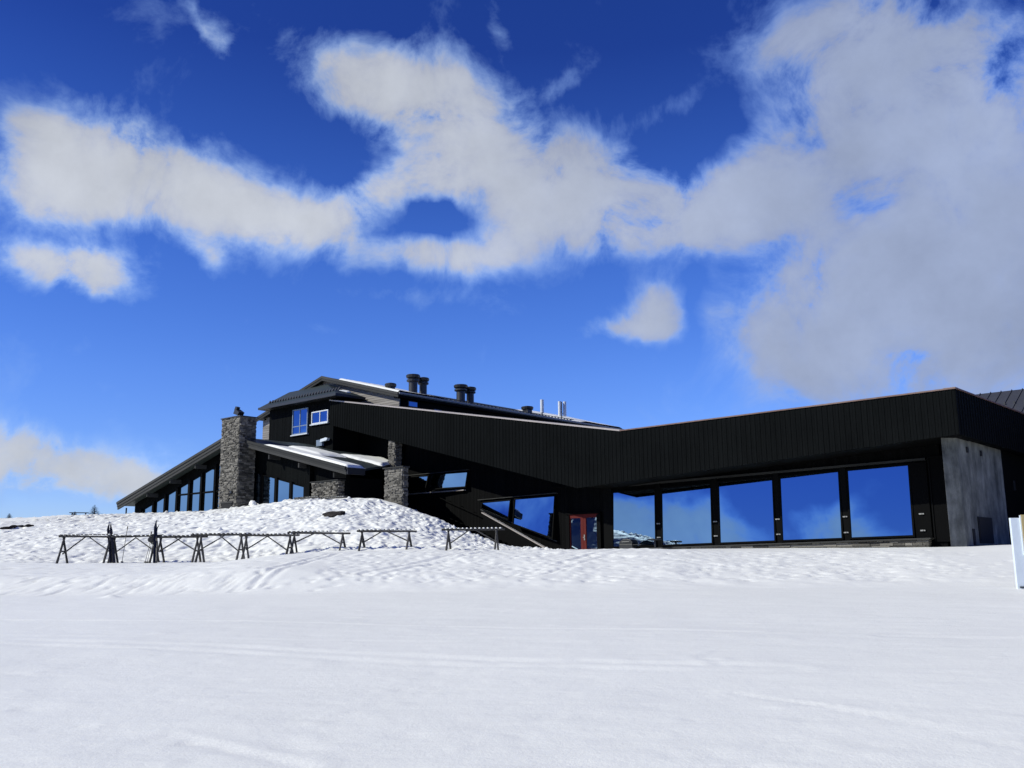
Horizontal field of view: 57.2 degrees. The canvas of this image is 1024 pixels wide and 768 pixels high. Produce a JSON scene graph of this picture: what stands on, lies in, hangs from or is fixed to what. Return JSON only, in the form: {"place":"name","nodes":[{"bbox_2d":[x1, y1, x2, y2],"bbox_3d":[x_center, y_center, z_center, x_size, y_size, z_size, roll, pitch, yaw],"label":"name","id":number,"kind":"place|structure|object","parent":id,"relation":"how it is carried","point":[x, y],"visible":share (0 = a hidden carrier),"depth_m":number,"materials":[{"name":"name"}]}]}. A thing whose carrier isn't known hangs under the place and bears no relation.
{"place":"outdoors","nodes":[
{"label":"outdoors","id":0,"kind":"place"},
{"bbox_2d":[339,378,621,428],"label":"roof snow","id":1,"kind":"structure","parent":0,"point":[397,390],"depth_m":74.69,"materials":[{"name":"white snow"}]},
{"bbox_2d":[0,496,1023,767],"bbox_3d":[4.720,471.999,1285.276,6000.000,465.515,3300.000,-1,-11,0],"label":"snow ground","id":2,"kind":"structure","parent":0,"point":[424,650],"depth_m":13.24,"materials":[{"name":"white snow"}]},
{"bbox_2d":[0,524,33,528],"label":"bare ground","id":3,"kind":"structure","parent":2,"relation":"on","point":[15,526],"depth_m":55.31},
{"bbox_2d":[55,534,117,563],"bbox_3d":[-17.246,6.767,38.138,2.408,1.331,0.770,-1,-11,0],"label":"ski rack","id":4,"kind":"object","parent":2,"relation":"on","point":[64,536],"visible":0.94,"depth_m":38.20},
{"bbox_2d":[107,523,111,562],"bbox_3d":[-16.297,6.458,38.058,0.136,1.836,0.110,-37,-36,23],"label":"ski","id":5,"kind":"object","parent":4,"relation":"on","point":[109,548],"visible":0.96,"depth_m":37.97},
{"bbox_2d":[110,523,115,562],"bbox_3d":[-16.184,6.462,38.036,0.110,1.832,0.136,-1,-38,-29],"label":"ski","id":6,"kind":"object","parent":4,"relation":"on","point":[112,548],"visible":0.96,"depth_m":37.98},
{"bbox_2d":[89,505,98,513],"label":"spruce tree","id":7,"kind":"object","parent":2,"relation":"on","point":[95,508],"visible":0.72,"depth_m":78.69,"materials":[{"name":"green plant"}]},
{"bbox_2d":[107,534,163,562],"bbox_3d":[-15.543,6.852,38.626,2.333,1.287,0.774,-1,-11,0],"label":"ski rack","id":8,"kind":"object","parent":2,"relation":"on","point":[115,547],"visible":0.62,"depth_m":38.70,"materials":[{"name":"brown wood"}]},
{"bbox_2d":[149,535,207,562],"bbox_3d":[-13.601,6.782,38.230,2.371,1.258,0.775,-1,-11,0],"label":"ski rack","id":9,"kind":"object","parent":2,"relation":"on","point":[160,537],"visible":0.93,"depth_m":38.29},
{"bbox_2d":[148,531,153,544],"bbox_3d":[-14.713,6.303,38.440,0.347,0.552,0.360,5,-12,-29],"label":"bag","id":10,"kind":"object","parent":9,"relation":"hanging from","point":[151,540],"visible":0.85,"depth_m":38.30,"materials":[{"name":"fabric"}]},
{"bbox_2d":[153,520,156,562],"bbox_3d":[-14.443,6.400,38.022,0.120,1.879,0.136,12,-38,-33],"label":"ski","id":11,"kind":"object","parent":9,"relation":"on","point":[154,545],"visible":0.96,"depth_m":38.00},
{"bbox_2d":[156,525,158,562],"bbox_3d":[-14.356,6.502,38.045,0.136,1.720,0.100,-17,-33,5],"label":"ski","id":12,"kind":"object","parent":9,"relation":"on","point":[157,548],"visible":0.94,"depth_m":37.94},
{"bbox_2d":[191,533,251,562],"bbox_3d":[-11.806,6.694,38.040,2.476,1.310,0.775,-1,-11,0],"label":"ski rack","id":13,"kind":"object","parent":2,"relation":"on","point":[222,535],"visible":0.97,"depth_m":38.10,"materials":[{"name":"brown wood"}]},
{"bbox_2d":[239,533,299,558],"bbox_3d":[-9.998,6.813,38.622,2.472,1.326,0.769,-1,-11,0],"label":"ski rack","id":14,"kind":"object","parent":2,"relation":"on","point":[265,535],"visible":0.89,"depth_m":38.68,"materials":[{"name":"brown wood"}]},
{"bbox_2d":[294,496,318,499],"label":"ski rack","id":15,"kind":"object","parent":2,"relation":"on","point":[309,497],"visible":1,"depth_m":56.24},
{"bbox_2d":[287,530,350,553],"bbox_3d":[-8.022,6.659,38.953,2.615,1.141,0.767,-1,-11,0],"label":"ski rack","id":16,"kind":"object","parent":2,"relation":"on","point":[294,541],"visible":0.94,"depth_m":39.00,"materials":[{"name":"grey wood"}]},
{"bbox_2d":[322,511,344,516],"bbox_3d":[-9.069,6.631,47.414,1.347,0.345,0.688,-8,12,-16],"label":"rock","id":17,"kind":"object","parent":2,"relation":"on","point":[332,513],"visible":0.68,"depth_m":47.28,"materials":[{"name":"grey stone"}]},
{"bbox_2d":[320,495,346,498],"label":"ski rack","id":18,"kind":"object","parent":2,"relation":"on","point":[332,497],"visible":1,"depth_m":54.61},
{"bbox_2d":[357,529,416,550],"bbox_3d":[-5.189,6.526,38.877,2.486,1.042,0.765,-1,-11,0],"label":"ski rack","id":19,"kind":"object","parent":2,"relation":"on","point":[408,540],"visible":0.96,"depth_m":38.91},
{"bbox_2d":[442,527,504,550],"bbox_3d":[-1.603,6.504,38.871,2.627,1.112,0.773,-1,-11,0],"label":"ski rack","id":20,"kind":"object","parent":2,"relation":"on","point":[479,529],"visible":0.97,"depth_m":38.92,"materials":[{"name":"grey wood"}]},
{"bbox_2d":[408,495,544,547],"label":"staircase","id":21,"kind":"structure","parent":2,"relation":"on","point":[509,536],"depth_m":60.45,"materials":[{"name":"black wood"}]},
{"bbox_2d":[116,374,1023,549],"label":"hotel building","id":22,"kind":"structure","parent":2,"relation":"on","point":[943,467],"depth_m":53.18,"materials":[{"name":"black wood"}]},
{"bbox_2d":[144,505,151,512],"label":"window","id":23,"kind":"structure","parent":22,"relation":"in","point":[148,509],"depth_m":75.29,"materials":[{"name":"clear glass"}]},
{"bbox_2d":[156,498,163,512],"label":"window","id":24,"kind":"structure","parent":22,"relation":"in","point":[159,504],"depth_m":74.15,"materials":[{"name":"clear glass"}]},
{"bbox_2d":[167,491,175,511],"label":"window","id":25,"kind":"structure","parent":22,"relation":"in","point":[171,497],"depth_m":73.06,"materials":[{"name":"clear glass"}]},
{"bbox_2d":[178,495,186,511],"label":"window","id":26,"kind":"structure","parent":22,"relation":"in","point":[182,506],"depth_m":71.94,"materials":[{"name":"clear glass"}]},
{"bbox_2d":[179,483,187,493],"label":"window","id":27,"kind":"structure","parent":22,"relation":"in","point":[184,489],"depth_m":72.07,"materials":[{"name":"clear glass"}]},
{"bbox_2d":[191,494,198,511],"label":"window","id":28,"kind":"structure","parent":22,"relation":"in","point":[195,497],"depth_m":70.79,"materials":[{"name":"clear glass"}]},
{"bbox_2d":[192,476,199,492],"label":"window","id":29,"kind":"structure","parent":22,"relation":"in","point":[196,482],"depth_m":70.98,"materials":[{"name":"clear glass"}]},
{"bbox_2d":[203,492,212,510],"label":"window","id":30,"kind":"structure","parent":22,"relation":"in","point":[207,497],"depth_m":69.63,"materials":[{"name":"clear glass"}]},
{"bbox_2d":[204,468,213,491],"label":"window","id":31,"kind":"structure","parent":22,"relation":"in","point":[209,475],"depth_m":69.90,"materials":[{"name":"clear glass"}]},
{"bbox_2d":[217,464,219,490],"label":"window","id":32,"kind":"structure","parent":22,"relation":"in","point":[219,464],"depth_m":69.08,"materials":[{"name":"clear glass"}]},
{"bbox_2d":[253,472,259,503],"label":"window","id":33,"kind":"structure","parent":22,"relation":"in","point":[256,489],"depth_m":65.57,"materials":[{"name":"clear glass"}]},
{"bbox_2d":[262,475,273,503],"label":"window","id":34,"kind":"structure","parent":22,"relation":"in","point":[268,482],"depth_m":64.64,"materials":[{"name":"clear glass"}]},
{"bbox_2d":[277,479,288,501],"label":"window","id":35,"kind":"structure","parent":22,"relation":"in","point":[282,486],"depth_m":63.52,"materials":[{"name":"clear glass"}]},
{"bbox_2d":[292,484,303,499],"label":"window","id":36,"kind":"structure","parent":22,"relation":"in","point":[297,490],"depth_m":62.43,"materials":[{"name":"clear glass"}]},
{"bbox_2d":[292,407,308,434],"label":"window","id":37,"kind":"structure","parent":22,"relation":"in","point":[299,416],"depth_m":73.32,"materials":[{"name":"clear glass"}]},
{"bbox_2d":[311,409,328,423],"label":"window","id":38,"kind":"structure","parent":22,"relation":"in","point":[321,416],"depth_m":71.69,"materials":[{"name":"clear glass"}]},
{"bbox_2d":[264,444,389,468],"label":"roof snow","id":39,"kind":"structure","parent":22,"relation":"on","point":[317,453],"depth_m":64.07,"materials":[{"name":"white snow"}]},
{"bbox_2d":[402,444,404,459],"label":"window","id":40,"kind":"structure","parent":22,"relation":"in","point":[403,454],"depth_m":69.35,"materials":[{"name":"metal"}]},
{"bbox_2d":[408,401,417,407],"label":"window","id":41,"kind":"structure","parent":22,"relation":"in","point":[410,403],"depth_m":70.70,"materials":[{"name":"glass"}]},
{"bbox_2d":[407,475,429,492],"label":"window","id":42,"kind":"structure","parent":22,"relation":"in","point":[420,483],"depth_m":67.45,"materials":[{"name":"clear glass"}]},
{"bbox_2d":[428,471,468,489],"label":"window","id":43,"kind":"structure","parent":22,"relation":"in","point":[448,480],"depth_m":65.41,"materials":[{"name":"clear glass"}]},
{"bbox_2d":[481,499,511,520],"bbox_3d":[-1.075,8.425,62.394,2.500,1.400,0.382,-10,-14,40],"label":"window","id":44,"kind":"structure","parent":22,"relation":"in","point":[500,508],"depth_m":62.12,"materials":[{"name":"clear glass"}]},
{"bbox_2d":[512,495,556,538],"bbox_3d":[1.408,8.554,59.999,3.220,2.780,0.608,-10,-14,40],"label":"window","id":45,"kind":"structure","parent":22,"relation":"in","point":[538,514],"depth_m":59.82,"materials":[{"name":"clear glass"}]},
{"bbox_2d":[569,515,583,549],"bbox_3d":[3.984,9.261,57.901,1.105,2.330,0.080,-10,-14,40],"label":"door","id":46,"kind":"structure","parent":22,"relation":"in","point":[576,521],"depth_m":57.90,"materials":[{"name":"red paint"}]},
{"bbox_2d":[583,514,596,548],"bbox_3d":[4.801,9.111,57.141,1.125,2.330,0.162,-10,-14,40],"label":"door","id":47,"kind":"structure","parent":22,"relation":"in","point":[589,521],"depth_m":57.24,"materials":[{"name":"red paint"}]},
{"bbox_2d":[611,488,657,547],"bbox_3d":[7.162,7.890,55.175,3.080,3.424,0.308,-10,-14,40],"label":"window","id":48,"kind":"structure","parent":22,"relation":"in","point":[633,511],"depth_m":55.16,"materials":[{"name":"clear glass"}]},
{"bbox_2d":[660,482,713,545],"bbox_3d":[9.824,7.365,52.885,3.300,3.459,0.314,-10,-14,40],"label":"window","id":49,"kind":"structure","parent":22,"relation":"in","point":[686,511],"depth_m":52.85,"materials":[{"name":"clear glass"}]},
{"bbox_2d":[717,476,776,543],"bbox_3d":[12.592,6.819,50.506,3.320,3.490,0.316,-10,-14,40],"label":"window","id":50,"kind":"structure","parent":22,"relation":"in","point":[746,507],"depth_m":50.47,"materials":[{"name":"blue glass"}]},
{"bbox_2d":[778,470,844,541],"bbox_3d":[15.309,6.285,48.173,3.280,3.520,0.316,-10,-14,40],"label":"window","id":51,"kind":"structure","parent":22,"relation":"in","point":[810,503],"depth_m":48.13,"materials":[{"name":"blue glass"}]},
{"bbox_2d":[845,463,915,538],"bbox_3d":[17.966,5.762,45.892,3.120,3.547,0.314,-10,-14,40],"label":"window","id":52,"kind":"structure","parent":22,"relation":"in","point":[879,498],"depth_m":45.85,"materials":[{"name":"blue glass"}]},
{"bbox_2d":[927,456,949,541],"bbox_3d":[20.188,5.374,44.112,0.940,4.000,0.110,-10,-14,40],"label":"window","id":53,"kind":"structure","parent":22,"relation":"in","point":[937,488],"depth_m":44.18,"materials":[{"name":"black glass"}]},
{"bbox_2d":[619,539,645,548],"bbox_3d":[6.871,9.199,53.601,1.512,0.720,0.678,-10,-14,40],"label":"barbecue","id":54,"kind":"object","parent":2,"relation":"on","point":[627,543],"visible":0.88,"depth_m":53.57,"materials":[{"name":"black metal"}]},
{"bbox_2d":[975,388,1023,412],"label":"building","id":55,"kind":"structure","parent":2,"relation":"on","point":[1012,399],"depth_m":58.77,"materials":[{"name":"black metal"}]},
{"bbox_2d":[1009,515,1023,588],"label":"sign stand","id":56,"kind":"object","parent":2,"relation":"on","point":[1017,532],"visible":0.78,"depth_m":25.54,"materials":[{"name":"white paint"}]},
{"bbox_2d":[0,0,1023,517],"label":"sky","id":57,"kind":"structure","parent":0,"point":[629,214],"materials":[{"name":"blue"}]}
]}

